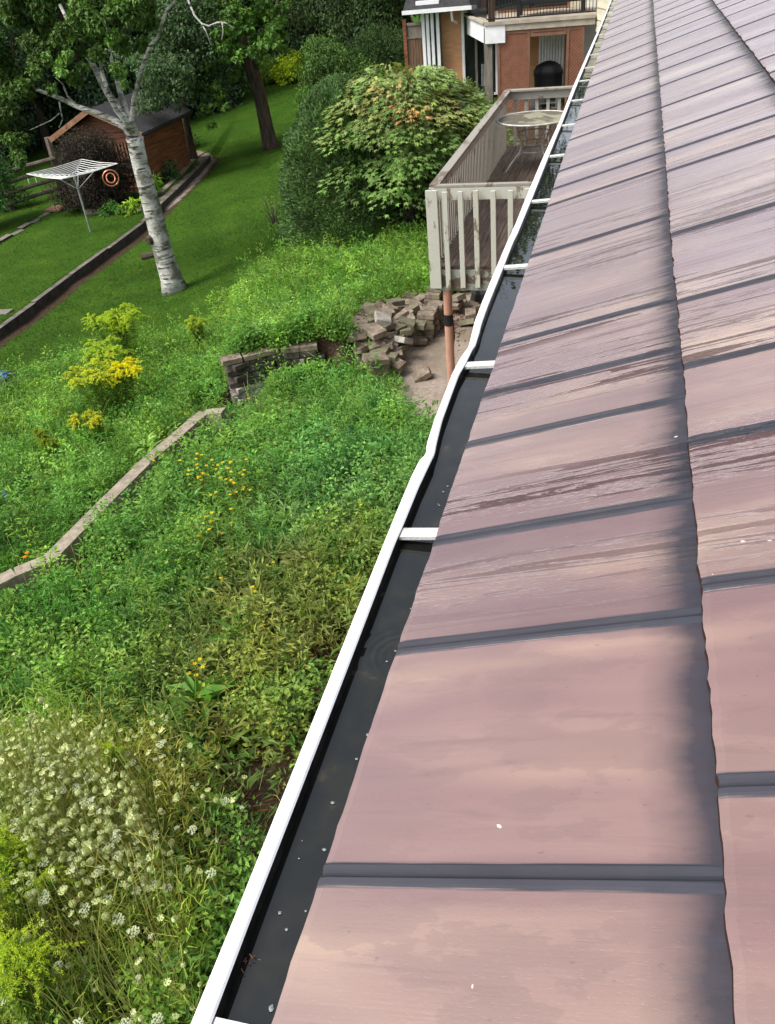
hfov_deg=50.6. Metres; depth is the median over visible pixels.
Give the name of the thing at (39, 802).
wild carrot
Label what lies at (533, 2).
lounge set
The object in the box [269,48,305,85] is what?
golden shrub
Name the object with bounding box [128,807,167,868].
wild carrot
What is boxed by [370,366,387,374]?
paver
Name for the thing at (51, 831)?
wild carrot
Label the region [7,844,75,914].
wild carrot
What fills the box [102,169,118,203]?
wind spinner
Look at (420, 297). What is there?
paver
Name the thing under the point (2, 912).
goldenrod
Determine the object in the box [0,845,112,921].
wild carrot
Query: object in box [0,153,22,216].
cedar bush
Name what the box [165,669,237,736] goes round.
broad leaved weed
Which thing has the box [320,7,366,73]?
weeping bush
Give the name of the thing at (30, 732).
wild carrot
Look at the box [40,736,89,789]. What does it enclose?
wild carrot
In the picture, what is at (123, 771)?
wild carrot
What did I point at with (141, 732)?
wild carrot
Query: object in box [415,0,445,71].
window
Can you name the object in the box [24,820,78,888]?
wild carrot
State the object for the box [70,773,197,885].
wild carrot
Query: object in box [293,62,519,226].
japanese maple
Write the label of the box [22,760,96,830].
wild carrot
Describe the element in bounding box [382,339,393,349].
paver
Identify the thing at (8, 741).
wild carrot
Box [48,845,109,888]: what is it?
wild carrot
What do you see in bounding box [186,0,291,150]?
maple tree
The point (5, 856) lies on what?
goldenrod
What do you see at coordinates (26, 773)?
wild carrot
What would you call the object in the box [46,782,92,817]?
wild carrot
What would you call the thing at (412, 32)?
board fence
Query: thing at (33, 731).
wild carrot
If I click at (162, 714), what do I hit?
wild carrot
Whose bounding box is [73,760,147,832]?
wild carrot
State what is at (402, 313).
paver
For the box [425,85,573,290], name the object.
deck
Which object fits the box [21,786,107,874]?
wild carrot
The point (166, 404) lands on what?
weeds
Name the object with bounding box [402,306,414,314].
paver
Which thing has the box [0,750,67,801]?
wild carrot
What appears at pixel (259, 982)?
gutter water
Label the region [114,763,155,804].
wild carrot
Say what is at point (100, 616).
broad leaved weed
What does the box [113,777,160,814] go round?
wild carrot
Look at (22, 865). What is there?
wild carrot
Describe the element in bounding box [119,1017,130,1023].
wild carrot
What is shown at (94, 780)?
wild carrot
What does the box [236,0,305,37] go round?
broadleaf tree
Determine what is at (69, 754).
wild carrot
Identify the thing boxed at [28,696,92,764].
wild carrot
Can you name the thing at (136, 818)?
wild carrot
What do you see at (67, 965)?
wild carrot
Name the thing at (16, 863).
wild carrot
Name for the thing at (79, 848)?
wild carrot
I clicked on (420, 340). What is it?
paver
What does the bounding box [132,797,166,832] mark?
wild carrot
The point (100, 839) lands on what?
wild carrot
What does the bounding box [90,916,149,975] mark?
wild carrot
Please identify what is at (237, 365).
block wall
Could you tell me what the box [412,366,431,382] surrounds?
paver
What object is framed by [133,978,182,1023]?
wild carrot
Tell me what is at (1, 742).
wild carrot
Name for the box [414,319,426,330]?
paver
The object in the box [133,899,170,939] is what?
wild carrot
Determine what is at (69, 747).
wild carrot
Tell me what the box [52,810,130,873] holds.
wild carrot
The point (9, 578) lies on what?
kerb edging
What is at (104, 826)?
wild carrot
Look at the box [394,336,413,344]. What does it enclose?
paver
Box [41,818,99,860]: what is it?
wild carrot
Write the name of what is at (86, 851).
wild carrot
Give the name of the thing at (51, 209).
board offcut
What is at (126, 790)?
wild carrot
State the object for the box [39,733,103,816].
wild carrot
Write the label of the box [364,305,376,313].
paver
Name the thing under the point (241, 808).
wild carrot
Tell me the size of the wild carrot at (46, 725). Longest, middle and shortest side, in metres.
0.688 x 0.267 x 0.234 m
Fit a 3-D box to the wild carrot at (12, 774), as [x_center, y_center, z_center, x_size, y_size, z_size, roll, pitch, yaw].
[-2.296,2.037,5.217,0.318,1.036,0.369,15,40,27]
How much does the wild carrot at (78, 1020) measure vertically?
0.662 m
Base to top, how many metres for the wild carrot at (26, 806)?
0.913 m
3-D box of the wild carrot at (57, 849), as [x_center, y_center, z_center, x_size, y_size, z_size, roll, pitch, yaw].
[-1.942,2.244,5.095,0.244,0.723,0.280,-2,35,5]
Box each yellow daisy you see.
[22,551,30,562]
[179,453,220,509]
[187,657,208,697]
[196,508,234,556]
[208,458,253,526]
[219,559,275,600]
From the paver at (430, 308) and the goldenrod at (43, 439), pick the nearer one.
the goldenrod at (43, 439)
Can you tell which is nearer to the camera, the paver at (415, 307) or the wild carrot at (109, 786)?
the wild carrot at (109, 786)
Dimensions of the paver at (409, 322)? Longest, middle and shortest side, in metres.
0.252 x 0.170 x 0.084 m
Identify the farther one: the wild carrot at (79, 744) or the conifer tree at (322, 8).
the conifer tree at (322, 8)
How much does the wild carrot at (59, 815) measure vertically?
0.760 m
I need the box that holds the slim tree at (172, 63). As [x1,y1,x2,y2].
[107,0,238,159]
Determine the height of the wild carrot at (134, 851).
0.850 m
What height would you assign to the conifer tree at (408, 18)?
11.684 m
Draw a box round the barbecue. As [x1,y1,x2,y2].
[533,61,562,106]
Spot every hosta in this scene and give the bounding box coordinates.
[118,197,141,217]
[137,172,164,196]
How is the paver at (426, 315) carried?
on the paver at (430, 322)
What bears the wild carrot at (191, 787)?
on the ground at (432, 358)
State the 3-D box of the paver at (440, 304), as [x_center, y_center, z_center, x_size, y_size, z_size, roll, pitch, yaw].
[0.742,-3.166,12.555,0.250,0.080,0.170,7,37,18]
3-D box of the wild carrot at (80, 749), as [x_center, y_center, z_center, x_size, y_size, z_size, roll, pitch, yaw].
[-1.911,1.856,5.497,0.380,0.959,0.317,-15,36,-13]
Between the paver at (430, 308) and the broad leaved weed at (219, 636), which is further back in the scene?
the paver at (430, 308)
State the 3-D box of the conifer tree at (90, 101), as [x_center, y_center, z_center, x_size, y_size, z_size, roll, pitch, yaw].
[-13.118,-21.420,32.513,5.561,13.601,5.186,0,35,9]
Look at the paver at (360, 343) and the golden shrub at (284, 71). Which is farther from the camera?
the golden shrub at (284, 71)
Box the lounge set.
[516,0,585,15]
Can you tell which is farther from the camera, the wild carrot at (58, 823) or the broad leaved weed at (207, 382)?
the broad leaved weed at (207, 382)
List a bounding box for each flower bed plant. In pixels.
[98,199,126,216]
[159,159,182,180]
[182,119,201,146]
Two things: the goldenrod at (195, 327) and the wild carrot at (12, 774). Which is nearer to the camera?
the wild carrot at (12, 774)
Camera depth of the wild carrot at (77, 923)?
4.58 m
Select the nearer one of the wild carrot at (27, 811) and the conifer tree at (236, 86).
the wild carrot at (27, 811)
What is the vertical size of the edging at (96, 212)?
0.527 m
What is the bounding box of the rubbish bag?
[470,291,485,302]
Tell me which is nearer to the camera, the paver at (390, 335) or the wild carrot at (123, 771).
the wild carrot at (123, 771)
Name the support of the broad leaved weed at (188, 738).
on the ground at (432, 358)
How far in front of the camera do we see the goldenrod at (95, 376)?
11.77 m
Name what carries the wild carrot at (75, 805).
on the ground at (432, 358)
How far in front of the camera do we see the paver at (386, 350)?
11.53 m
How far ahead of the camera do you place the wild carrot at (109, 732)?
5.78 m
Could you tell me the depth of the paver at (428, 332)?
12.33 m
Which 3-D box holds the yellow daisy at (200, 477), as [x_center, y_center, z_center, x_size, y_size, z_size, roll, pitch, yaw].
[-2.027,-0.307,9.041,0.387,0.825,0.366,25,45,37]
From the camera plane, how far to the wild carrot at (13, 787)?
5.12 m
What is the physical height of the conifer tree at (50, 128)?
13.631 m
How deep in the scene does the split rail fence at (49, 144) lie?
26.68 m
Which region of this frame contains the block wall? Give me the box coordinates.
[220,340,326,404]
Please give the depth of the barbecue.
22.47 m
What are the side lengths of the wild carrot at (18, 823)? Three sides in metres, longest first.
1.038 x 0.403 x 0.353 m
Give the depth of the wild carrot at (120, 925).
4.90 m
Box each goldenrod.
[0,809,80,937]
[0,860,27,959]
[0,912,87,1023]
[30,428,59,457]
[60,351,121,418]
[66,409,104,447]
[67,735,140,815]
[80,302,149,367]
[80,334,133,392]
[102,356,144,409]
[183,315,207,348]
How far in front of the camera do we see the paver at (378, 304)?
13.30 m
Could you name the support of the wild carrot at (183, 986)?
on the ground at (432, 358)
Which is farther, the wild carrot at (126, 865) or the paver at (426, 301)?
the paver at (426, 301)
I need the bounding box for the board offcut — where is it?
[44,205,64,211]
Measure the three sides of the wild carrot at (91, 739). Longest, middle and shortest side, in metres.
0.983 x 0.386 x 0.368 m
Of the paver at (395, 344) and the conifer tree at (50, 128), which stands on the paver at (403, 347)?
the paver at (395, 344)
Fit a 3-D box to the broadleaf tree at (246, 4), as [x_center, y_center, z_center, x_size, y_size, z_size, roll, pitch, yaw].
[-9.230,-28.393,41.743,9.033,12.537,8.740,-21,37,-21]
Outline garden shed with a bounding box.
[48,88,192,190]
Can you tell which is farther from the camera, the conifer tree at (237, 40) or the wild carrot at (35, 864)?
the conifer tree at (237, 40)
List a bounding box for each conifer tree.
[0,0,80,158]
[0,20,78,139]
[0,25,34,168]
[15,0,144,127]
[26,2,140,129]
[26,5,101,132]
[57,0,207,116]
[123,9,232,103]
[136,0,250,117]
[153,3,265,91]
[212,0,296,79]
[262,0,342,81]
[307,0,416,62]
[335,0,422,69]
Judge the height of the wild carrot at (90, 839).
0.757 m
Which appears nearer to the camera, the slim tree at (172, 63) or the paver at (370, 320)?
the paver at (370, 320)
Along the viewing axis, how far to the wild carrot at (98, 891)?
4.60 m
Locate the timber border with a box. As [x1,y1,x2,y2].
[0,155,210,337]
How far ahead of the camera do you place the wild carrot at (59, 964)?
4.47 m
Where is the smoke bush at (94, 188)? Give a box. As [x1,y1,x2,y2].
[40,125,138,214]
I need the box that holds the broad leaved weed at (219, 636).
[202,600,271,647]
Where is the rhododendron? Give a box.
[458,76,493,114]
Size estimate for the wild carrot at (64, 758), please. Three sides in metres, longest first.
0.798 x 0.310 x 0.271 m
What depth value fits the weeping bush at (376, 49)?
31.31 m
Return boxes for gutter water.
[221,0,615,1023]
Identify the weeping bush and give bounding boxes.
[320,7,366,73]
[347,20,416,77]
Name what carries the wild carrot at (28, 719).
on the ground at (432, 358)
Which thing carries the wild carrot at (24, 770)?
on the ground at (432, 358)
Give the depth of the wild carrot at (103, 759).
5.41 m
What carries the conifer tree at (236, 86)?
on the ground at (432, 358)
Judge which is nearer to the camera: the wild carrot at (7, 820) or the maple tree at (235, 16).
the wild carrot at (7, 820)
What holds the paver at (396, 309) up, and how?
on the paver at (371, 314)
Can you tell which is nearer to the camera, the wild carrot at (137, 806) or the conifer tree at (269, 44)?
the wild carrot at (137, 806)
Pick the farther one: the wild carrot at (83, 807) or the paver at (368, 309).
the paver at (368, 309)
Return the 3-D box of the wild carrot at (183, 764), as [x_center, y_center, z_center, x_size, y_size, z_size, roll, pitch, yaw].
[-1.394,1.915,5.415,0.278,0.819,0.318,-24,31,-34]
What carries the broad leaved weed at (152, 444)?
on the ground at (432, 358)
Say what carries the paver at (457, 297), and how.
on the paver at (457, 305)
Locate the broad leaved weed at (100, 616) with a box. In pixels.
[84,602,117,633]
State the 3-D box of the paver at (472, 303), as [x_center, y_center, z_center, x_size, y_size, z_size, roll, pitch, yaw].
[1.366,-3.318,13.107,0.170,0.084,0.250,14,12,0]
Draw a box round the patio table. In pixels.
[496,110,562,172]
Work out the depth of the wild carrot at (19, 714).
5.86 m
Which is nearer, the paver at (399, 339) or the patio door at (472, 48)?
the paver at (399, 339)
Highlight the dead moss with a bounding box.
[241,954,260,972]
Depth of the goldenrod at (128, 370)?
11.86 m
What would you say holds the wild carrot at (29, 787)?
on the ground at (432, 358)
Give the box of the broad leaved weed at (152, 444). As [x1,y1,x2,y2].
[128,431,173,469]
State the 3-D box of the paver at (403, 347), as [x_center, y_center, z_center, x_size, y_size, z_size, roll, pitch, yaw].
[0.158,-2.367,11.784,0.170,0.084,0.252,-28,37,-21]
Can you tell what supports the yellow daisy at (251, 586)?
on the ground at (432, 358)
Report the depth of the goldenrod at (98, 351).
12.49 m
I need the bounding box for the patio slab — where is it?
[507,97,564,113]
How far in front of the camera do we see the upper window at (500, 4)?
23.80 m
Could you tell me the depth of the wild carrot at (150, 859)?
4.80 m
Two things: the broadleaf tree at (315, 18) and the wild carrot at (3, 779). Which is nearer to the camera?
the wild carrot at (3, 779)
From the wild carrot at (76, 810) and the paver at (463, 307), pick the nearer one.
the wild carrot at (76, 810)
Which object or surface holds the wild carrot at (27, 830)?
on the ground at (432, 358)
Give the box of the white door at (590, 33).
[583,1,596,62]
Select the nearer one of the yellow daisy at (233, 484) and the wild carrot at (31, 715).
the wild carrot at (31, 715)
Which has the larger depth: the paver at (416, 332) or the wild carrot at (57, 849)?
the paver at (416, 332)
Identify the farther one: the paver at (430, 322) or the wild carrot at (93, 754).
the paver at (430, 322)
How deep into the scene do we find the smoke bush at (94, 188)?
24.20 m
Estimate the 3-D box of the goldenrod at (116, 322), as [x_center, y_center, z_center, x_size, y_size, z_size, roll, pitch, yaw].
[-4.441,-2.820,13.630,1.076,1.231,0.954,-22,38,-21]
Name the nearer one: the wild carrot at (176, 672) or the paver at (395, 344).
the wild carrot at (176, 672)
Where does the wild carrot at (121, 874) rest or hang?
on the ground at (432, 358)
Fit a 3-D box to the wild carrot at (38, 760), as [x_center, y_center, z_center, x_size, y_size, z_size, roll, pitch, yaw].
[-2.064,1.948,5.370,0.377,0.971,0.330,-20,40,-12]
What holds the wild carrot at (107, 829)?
on the ground at (432, 358)
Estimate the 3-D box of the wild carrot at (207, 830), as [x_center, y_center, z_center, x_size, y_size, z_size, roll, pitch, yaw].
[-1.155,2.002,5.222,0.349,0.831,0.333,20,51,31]
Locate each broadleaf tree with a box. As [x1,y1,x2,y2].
[194,0,272,65]
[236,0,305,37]
[271,0,344,46]
[317,0,406,54]
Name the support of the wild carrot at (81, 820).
on the ground at (432, 358)
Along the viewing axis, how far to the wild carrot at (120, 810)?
4.80 m
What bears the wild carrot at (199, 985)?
on the ground at (432, 358)
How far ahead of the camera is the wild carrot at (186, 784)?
5.57 m
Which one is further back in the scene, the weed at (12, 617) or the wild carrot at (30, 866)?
the weed at (12, 617)
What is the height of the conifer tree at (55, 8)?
14.280 m
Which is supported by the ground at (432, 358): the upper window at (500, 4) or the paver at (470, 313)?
the paver at (470, 313)
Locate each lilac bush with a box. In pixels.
[290,85,325,109]
[292,28,376,94]
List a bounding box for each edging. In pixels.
[0,212,50,242]
[0,309,13,314]
[0,407,229,602]
[85,206,142,214]
[158,152,204,194]
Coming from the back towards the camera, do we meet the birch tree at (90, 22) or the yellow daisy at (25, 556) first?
the birch tree at (90, 22)
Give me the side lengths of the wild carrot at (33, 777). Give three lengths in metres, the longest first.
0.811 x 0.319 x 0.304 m
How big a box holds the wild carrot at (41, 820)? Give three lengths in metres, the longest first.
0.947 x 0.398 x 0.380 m
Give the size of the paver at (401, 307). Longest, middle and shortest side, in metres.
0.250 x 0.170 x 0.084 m
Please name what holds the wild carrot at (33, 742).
on the ground at (432, 358)
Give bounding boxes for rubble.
[350,292,471,350]
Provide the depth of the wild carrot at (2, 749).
5.13 m
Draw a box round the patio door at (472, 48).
[461,8,497,95]
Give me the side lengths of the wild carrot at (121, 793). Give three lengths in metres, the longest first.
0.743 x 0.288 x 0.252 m
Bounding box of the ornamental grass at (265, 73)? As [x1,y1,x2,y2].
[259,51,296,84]
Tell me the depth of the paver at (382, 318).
11.80 m
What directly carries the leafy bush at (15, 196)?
on the ground at (432, 358)
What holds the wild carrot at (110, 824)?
on the ground at (432, 358)
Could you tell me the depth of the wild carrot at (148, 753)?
5.46 m
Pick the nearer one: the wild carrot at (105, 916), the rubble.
the wild carrot at (105, 916)
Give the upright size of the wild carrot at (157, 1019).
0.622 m
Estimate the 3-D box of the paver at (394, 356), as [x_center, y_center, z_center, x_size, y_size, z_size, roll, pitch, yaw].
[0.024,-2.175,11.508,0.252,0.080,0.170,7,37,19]
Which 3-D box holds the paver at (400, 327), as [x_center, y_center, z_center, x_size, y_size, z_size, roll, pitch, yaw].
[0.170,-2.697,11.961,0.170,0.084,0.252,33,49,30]
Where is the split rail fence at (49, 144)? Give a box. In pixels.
[4,137,61,210]
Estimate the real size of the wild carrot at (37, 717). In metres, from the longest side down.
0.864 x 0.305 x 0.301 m
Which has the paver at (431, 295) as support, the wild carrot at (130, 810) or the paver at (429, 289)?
the paver at (429, 289)
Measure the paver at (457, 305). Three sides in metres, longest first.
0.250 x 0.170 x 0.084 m
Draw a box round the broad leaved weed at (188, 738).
[170,719,253,789]
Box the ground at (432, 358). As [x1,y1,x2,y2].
[0,14,564,1023]
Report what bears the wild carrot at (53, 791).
on the ground at (432, 358)
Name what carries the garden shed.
on the ground at (432, 358)
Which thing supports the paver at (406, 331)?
on the paver
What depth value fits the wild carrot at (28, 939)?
4.43 m
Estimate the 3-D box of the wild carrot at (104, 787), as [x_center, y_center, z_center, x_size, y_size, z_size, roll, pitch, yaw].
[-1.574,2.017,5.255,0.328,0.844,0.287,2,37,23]
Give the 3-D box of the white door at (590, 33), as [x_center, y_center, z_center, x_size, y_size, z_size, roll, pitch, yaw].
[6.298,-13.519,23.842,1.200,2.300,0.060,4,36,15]
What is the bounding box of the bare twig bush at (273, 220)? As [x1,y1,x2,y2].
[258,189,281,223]
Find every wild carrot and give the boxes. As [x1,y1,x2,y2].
[0,709,37,777]
[0,712,39,776]
[0,723,52,793]
[0,736,14,780]
[0,736,63,819]
[0,737,43,813]
[0,741,46,782]
[0,745,58,839]
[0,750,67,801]
[0,758,62,817]
[0,771,52,858]
[0,773,66,815]
[0,784,25,839]
[0,798,39,836]
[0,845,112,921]
[0,861,72,922]
[1,729,24,795]
[2,717,73,795]
[3,775,43,809]
[5,723,55,759]
[6,739,41,797]
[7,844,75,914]
[8,712,76,782]
[8,753,72,784]
[8,753,97,836]
[8,820,97,946]
[10,721,43,792]
[10,808,84,870]
[10,827,85,893]
[10,832,117,916]
[12,864,98,905]
[13,705,62,757]
[13,758,97,826]
[15,805,74,885]
[15,847,124,944]
[16,813,106,905]
[19,779,85,836]
[19,849,111,933]
[20,919,128,996]
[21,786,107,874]
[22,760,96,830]
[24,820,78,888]
[25,770,64,817]
[25,787,97,838]
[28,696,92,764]
[29,715,79,754]
[29,720,74,762]
[30,808,61,845]
[31,788,88,872]
[31,805,58,844]
[31,806,106,877]
[32,804,88,848]
[34,729,98,811]
[34,732,113,817]
[34,746,100,820]
[35,790,78,837]
[36,813,115,879]
[37,779,95,822]
[37,800,81,844]
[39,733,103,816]
[39,742,87,802]
[39,820,79,890]
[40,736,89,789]
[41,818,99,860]
[41,842,104,885]
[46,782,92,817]
[47,744,98,805]
[47,829,119,907]
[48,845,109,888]
[50,708,109,766]
[51,861,142,936]
[52,805,112,880]
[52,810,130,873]
[53,960,116,1019]
[54,786,115,875]
[54,962,118,1010]
[56,718,104,753]
[56,881,128,917]
[57,730,140,815]
[57,747,115,797]
[58,877,128,947]
[60,737,124,780]
[62,738,85,771]
[62,825,129,908]
[63,824,141,900]
[65,714,108,761]
[65,807,123,853]
[65,867,143,934]
[68,910,126,980]
[69,727,110,758]
[70,736,108,770]
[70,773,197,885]
[71,845,174,933]
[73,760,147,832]
[73,1017,112,1023]
[74,869,122,914]
[75,745,118,814]
[76,729,165,815]
[76,845,139,885]
[77,780,123,808]
[78,738,173,817]
[78,869,158,939]
[79,811,133,847]
[80,770,139,811]
[80,792,131,860]
[81,815,135,855]
[81,819,141,866]
[81,822,156,912]
[82,773,157,849]
[82,824,133,891]
[86,746,150,809]
[86,747,163,793]
[86,856,158,921]
[89,768,151,841]
[90,777,167,834]
[90,802,151,897]
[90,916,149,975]
[91,807,166,888]
[94,780,175,872]
[95,719,157,781]
[98,787,150,837]
[98,816,159,893]
[100,795,169,873]
[100,887,137,949]
[102,806,190,891]
[104,770,158,826]
[104,845,165,890]
[109,849,175,906]
[110,853,183,899]
[112,812,192,893]
[112,831,165,871]
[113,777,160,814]
[113,815,198,927]
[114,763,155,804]
[118,978,173,1009]
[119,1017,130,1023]
[120,918,159,989]
[120,1009,144,1023]
[121,784,181,848]
[124,729,193,800]
[125,793,174,845]
[127,845,201,900]
[127,925,198,998]
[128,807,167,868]
[129,1018,180,1023]
[130,803,202,871]
[130,956,174,1022]
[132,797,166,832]
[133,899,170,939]
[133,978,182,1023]
[134,748,194,854]
[142,851,212,901]
[145,914,205,993]
[146,749,186,815]
[146,850,202,911]
[147,779,182,847]
[149,710,222,779]
[151,1012,163,1023]
[158,726,196,791]
[161,713,195,773]
[163,978,201,1023]
[164,662,189,683]
[172,782,228,840]
[172,792,239,856]
[177,774,207,805]
[180,981,203,1011]
[185,870,227,918]
[187,825,238,879]
[192,764,248,831]
[205,868,233,951]
[224,797,254,861]
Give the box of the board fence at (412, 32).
[402,19,423,69]
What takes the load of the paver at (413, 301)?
on the ground at (432, 358)
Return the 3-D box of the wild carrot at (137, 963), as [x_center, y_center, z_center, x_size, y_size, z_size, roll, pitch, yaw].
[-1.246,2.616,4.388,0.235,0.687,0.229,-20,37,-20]
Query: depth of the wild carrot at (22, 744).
5.67 m
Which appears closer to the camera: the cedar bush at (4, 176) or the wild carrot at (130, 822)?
the wild carrot at (130, 822)
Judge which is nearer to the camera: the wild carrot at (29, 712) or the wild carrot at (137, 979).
the wild carrot at (137, 979)
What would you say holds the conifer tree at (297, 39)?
on the ground at (432, 358)
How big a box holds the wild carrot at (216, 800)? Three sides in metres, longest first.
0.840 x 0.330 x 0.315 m
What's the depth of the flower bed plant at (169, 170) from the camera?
26.69 m
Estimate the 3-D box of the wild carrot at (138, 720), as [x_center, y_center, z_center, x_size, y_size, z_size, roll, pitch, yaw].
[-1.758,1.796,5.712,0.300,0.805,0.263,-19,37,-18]
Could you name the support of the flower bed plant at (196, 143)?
on the ground at (432, 358)
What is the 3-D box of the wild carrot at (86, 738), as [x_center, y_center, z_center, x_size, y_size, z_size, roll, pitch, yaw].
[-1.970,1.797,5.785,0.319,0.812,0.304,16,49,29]
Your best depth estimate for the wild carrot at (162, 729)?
5.61 m
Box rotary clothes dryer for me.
[26,159,117,231]
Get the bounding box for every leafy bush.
[0,160,34,211]
[261,195,331,247]
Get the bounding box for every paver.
[347,333,366,341]
[352,320,367,328]
[352,341,370,345]
[353,344,368,353]
[355,322,368,335]
[359,301,373,313]
[360,317,374,322]
[362,322,387,340]
[362,352,389,365]
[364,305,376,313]
[368,310,375,317]
[368,338,385,350]
[369,347,389,354]
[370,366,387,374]
[372,358,391,368]
[373,299,384,308]
[374,311,391,324]
[376,305,394,316]
[381,322,395,331]
[382,304,398,312]
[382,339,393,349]
[383,331,396,338]
[386,297,404,305]
[386,338,397,347]
[387,352,399,361]
[390,324,406,333]
[390,348,402,358]
[390,358,406,372]
[391,319,399,326]
[392,310,409,319]
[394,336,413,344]
[396,306,407,311]
[397,315,415,329]
[397,342,407,351]
[400,327,411,335]
[402,292,417,298]
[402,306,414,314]
[407,298,423,305]
[407,313,415,318]
[407,329,421,337]
[408,303,419,312]
[409,334,427,344]
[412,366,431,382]
[414,293,424,303]
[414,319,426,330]
[417,317,434,324]
[418,310,436,319]
[420,305,438,312]
[420,328,435,334]
[424,299,440,304]
[425,292,441,298]
[425,321,434,329]
[425,334,434,339]
[427,284,442,292]
[427,300,443,309]
[435,322,439,330]
[452,293,465,301]
[452,300,463,309]
[458,303,471,312]
[459,318,475,325]
[465,307,476,318]
[467,300,478,306]
[471,304,480,311]
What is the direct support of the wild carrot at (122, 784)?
on the ground at (432, 358)
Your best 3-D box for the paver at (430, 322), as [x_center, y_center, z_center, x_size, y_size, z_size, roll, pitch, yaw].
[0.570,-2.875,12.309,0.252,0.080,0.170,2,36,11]
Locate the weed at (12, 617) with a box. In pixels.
[1,615,15,643]
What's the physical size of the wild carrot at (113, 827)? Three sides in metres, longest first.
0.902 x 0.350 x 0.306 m
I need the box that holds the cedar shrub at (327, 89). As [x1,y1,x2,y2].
[274,71,421,252]
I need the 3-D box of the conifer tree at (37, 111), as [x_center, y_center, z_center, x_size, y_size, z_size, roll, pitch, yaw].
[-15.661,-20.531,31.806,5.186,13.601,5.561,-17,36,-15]
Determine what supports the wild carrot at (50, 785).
on the ground at (432, 358)
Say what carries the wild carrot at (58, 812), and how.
on the ground at (432, 358)
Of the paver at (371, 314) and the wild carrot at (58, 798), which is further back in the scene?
the paver at (371, 314)
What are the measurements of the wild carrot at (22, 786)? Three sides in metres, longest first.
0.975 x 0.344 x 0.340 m
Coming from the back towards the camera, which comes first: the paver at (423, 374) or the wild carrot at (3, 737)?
the paver at (423, 374)
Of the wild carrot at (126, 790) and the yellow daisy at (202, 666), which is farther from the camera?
the yellow daisy at (202, 666)
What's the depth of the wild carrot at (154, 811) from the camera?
5.26 m
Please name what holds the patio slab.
on the ground at (432, 358)
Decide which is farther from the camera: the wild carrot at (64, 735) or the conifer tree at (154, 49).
the conifer tree at (154, 49)
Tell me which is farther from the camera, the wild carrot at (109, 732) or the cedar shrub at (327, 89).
the cedar shrub at (327, 89)
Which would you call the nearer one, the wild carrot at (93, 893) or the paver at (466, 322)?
the wild carrot at (93, 893)
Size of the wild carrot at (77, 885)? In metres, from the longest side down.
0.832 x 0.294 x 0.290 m
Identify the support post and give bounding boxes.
[443,290,454,383]
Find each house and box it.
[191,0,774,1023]
[402,0,609,112]
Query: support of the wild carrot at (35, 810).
on the ground at (432, 358)
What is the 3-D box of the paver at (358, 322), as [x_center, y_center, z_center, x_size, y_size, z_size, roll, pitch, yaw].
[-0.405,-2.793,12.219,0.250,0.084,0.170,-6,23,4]
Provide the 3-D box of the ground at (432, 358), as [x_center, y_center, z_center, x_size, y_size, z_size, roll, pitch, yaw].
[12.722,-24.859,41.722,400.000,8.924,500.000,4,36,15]
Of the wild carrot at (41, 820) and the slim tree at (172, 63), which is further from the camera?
the slim tree at (172, 63)
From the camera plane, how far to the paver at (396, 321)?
11.94 m
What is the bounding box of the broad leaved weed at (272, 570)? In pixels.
[264,557,312,609]
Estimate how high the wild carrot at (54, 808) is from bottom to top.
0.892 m
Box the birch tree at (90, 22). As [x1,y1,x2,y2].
[0,0,233,295]
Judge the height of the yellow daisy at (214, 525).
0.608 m
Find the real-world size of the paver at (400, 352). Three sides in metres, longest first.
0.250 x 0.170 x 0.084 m
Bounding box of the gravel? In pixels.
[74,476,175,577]
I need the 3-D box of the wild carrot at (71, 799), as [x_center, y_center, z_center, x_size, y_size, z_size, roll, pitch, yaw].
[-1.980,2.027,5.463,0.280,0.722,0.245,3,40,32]
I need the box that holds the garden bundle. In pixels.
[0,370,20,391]
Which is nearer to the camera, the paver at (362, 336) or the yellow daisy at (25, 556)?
the yellow daisy at (25, 556)
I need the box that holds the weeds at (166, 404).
[0,202,471,1023]
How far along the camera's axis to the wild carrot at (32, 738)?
5.48 m
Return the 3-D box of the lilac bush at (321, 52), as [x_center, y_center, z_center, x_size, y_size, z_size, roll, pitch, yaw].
[-2.033,-16.946,31.441,3.298,2.725,3.190,4,36,15]
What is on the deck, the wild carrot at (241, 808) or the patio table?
the patio table
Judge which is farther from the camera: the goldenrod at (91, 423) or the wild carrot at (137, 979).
the goldenrod at (91, 423)
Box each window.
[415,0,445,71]
[487,0,565,10]
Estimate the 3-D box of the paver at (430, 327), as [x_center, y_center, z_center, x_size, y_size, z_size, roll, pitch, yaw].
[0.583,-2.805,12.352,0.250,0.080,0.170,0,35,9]
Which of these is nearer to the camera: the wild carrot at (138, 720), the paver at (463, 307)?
the wild carrot at (138, 720)
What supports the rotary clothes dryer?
on the ground at (432, 358)
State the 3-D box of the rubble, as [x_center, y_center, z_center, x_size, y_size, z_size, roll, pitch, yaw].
[0.433,-3.164,12.984,2.262,0.291,2.587,4,36,15]
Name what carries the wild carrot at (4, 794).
on the ground at (432, 358)
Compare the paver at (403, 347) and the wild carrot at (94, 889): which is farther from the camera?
the paver at (403, 347)
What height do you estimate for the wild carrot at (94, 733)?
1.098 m
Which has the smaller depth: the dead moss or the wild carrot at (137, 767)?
the dead moss
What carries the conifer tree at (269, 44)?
on the ground at (432, 358)
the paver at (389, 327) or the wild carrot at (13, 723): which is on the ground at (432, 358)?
the wild carrot at (13, 723)
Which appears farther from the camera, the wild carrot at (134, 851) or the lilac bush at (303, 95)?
the lilac bush at (303, 95)
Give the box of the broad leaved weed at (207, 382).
[197,373,219,390]

